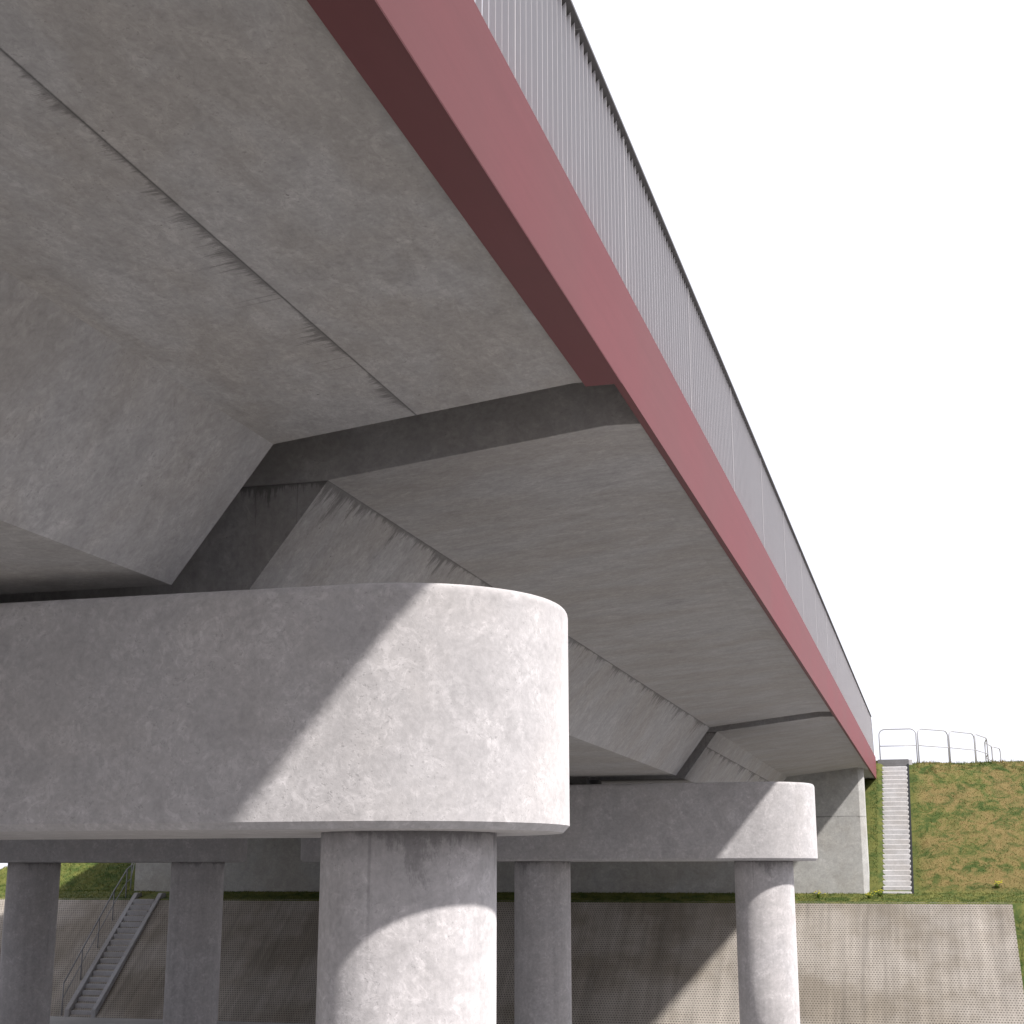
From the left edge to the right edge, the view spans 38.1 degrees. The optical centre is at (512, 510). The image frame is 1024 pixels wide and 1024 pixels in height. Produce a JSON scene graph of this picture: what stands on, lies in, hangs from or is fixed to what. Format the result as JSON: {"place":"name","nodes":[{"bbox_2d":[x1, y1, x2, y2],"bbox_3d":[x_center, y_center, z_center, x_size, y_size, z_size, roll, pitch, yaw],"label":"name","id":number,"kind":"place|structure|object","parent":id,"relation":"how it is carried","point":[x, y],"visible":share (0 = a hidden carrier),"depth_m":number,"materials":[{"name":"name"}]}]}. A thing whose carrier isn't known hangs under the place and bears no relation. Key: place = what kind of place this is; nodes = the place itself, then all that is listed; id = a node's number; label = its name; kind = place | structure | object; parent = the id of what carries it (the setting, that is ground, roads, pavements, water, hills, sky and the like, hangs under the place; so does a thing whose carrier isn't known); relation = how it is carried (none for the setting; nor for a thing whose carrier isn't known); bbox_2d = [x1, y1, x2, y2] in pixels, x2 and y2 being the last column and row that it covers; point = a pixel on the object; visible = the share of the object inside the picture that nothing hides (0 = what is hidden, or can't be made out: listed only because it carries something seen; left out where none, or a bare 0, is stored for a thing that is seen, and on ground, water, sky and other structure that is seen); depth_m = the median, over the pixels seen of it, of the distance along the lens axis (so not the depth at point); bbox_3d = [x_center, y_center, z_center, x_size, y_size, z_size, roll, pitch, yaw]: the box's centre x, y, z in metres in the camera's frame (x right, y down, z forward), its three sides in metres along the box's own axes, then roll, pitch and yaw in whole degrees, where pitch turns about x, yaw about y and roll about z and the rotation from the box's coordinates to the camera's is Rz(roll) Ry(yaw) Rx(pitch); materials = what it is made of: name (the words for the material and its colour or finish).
{"place":"outdoors","nodes":[
{"label":"outdoors","id":0,"kind":"place"},
{"bbox_2d":[50,1016,308,1023],"bbox_3d":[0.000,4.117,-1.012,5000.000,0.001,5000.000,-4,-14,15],"label":"ground","id":1,"kind":"structure","parent":0,"point":[72,1020],"depth_m":44.05,"materials":[{"name":"grey concrete"}]},
{"bbox_2d":[0,838,247,1023],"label":"bridge pier","id":2,"kind":"structure","parent":1,"relation":"on","point":[192,971],"depth_m":33.46,"materials":[{"name":"concrete"}]},
{"bbox_2d":[0,583,569,1023],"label":"bridge pier","id":3,"kind":"structure","parent":1,"relation":"on","point":[400,751],"depth_m":9.54,"materials":[{"name":"concrete"}]},
{"bbox_2d":[0,0,581,594],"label":"bridge span","id":4,"kind":"object","parent":3,"relation":"on","point":[238,238],"visible":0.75,"depth_m":7.94,"materials":[{"name":"concrete"}]},
{"bbox_2d":[307,0,875,778],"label":"edge beam","id":5,"kind":"structure","parent":4,"relation":"on","point":[441,82],"depth_m":8.05,"materials":[{"name":"red paint"}]},
{"bbox_2d":[474,0,873,752],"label":"bridge railing","id":6,"kind":"object","parent":5,"relation":"on","point":[544,46],"visible":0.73,"depth_m":11.51,"materials":[{"name":"metal"}]},
{"bbox_2d":[0,382,829,776],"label":"bridge span","id":7,"kind":"object","parent":3,"relation":"on","point":[574,502],"visible":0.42,"depth_m":13.37,"materials":[{"name":"concrete"}]},
{"bbox_2d":[300,777,817,1023],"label":"bridge pier","id":8,"kind":"structure","parent":1,"relation":"on","point":[762,836],"depth_m":30.16,"materials":[{"name":"concrete"}]},
{"bbox_2d":[589,712,873,783],"bbox_3d":[3.706,7.617,43.050,12.488,1.743,21.768,-4,-14,15],"label":"bridge span","id":9,"kind":"object","parent":8,"relation":"on","point":[779,749],"visible":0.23,"depth_m":35.21,"materials":[{"name":"concrete"}]},
{"bbox_2d":[0,898,1023,1023],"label":"slope paving","id":10,"kind":"structure","parent":0,"point":[651,963],"depth_m":43.28,"materials":[{"name":"grey concrete"}]},
{"bbox_2d":[0,759,1023,989],"bbox_3d":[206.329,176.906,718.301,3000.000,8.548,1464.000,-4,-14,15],"label":"embankment","id":11,"kind":"structure","parent":0,"point":[1018,908],"depth_m":47.88,"materials":[{"name":"green plant"}]},
{"bbox_2d":[61,863,165,1016],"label":"concrete staircase","id":12,"kind":"structure","parent":11,"relation":"on","point":[132,909],"depth_m":47.75,"materials":[{"name":"concrete"}]},
{"bbox_2d":[134,767,869,893],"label":"bridge abutment","id":13,"kind":"object","parent":11,"relation":"on","point":[840,864],"visible":0.1,"depth_m":46.91,"materials":[{"name":"concrete"}]},
{"bbox_2d":[878,759,913,893],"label":"concrete staircase","id":14,"kind":"structure","parent":11,"relation":"on","point":[897,850],"depth_m":48.46,"materials":[{"name":"grey concrete"}]},
{"bbox_2d":[878,728,1000,762],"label":"guard fence","id":15,"kind":"object","parent":11,"relation":"on","point":[948,747],"visible":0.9,"depth_m":53.23,"materials":[{"name":"grey metal"}]},
{"bbox_2d":[994,880,1001,887],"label":"flowering plant","id":16,"kind":"object","parent":11,"relation":"on","point":[996,885],"visible":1,"depth_m":44.70,"materials":[{"name":"yellow plant"}]},
{"bbox_2d":[0,0,1023,868],"label":"sky","id":17,"kind":"structure","parent":0,"point":[837,186],"materials":[{"name":"white"}]}
]}

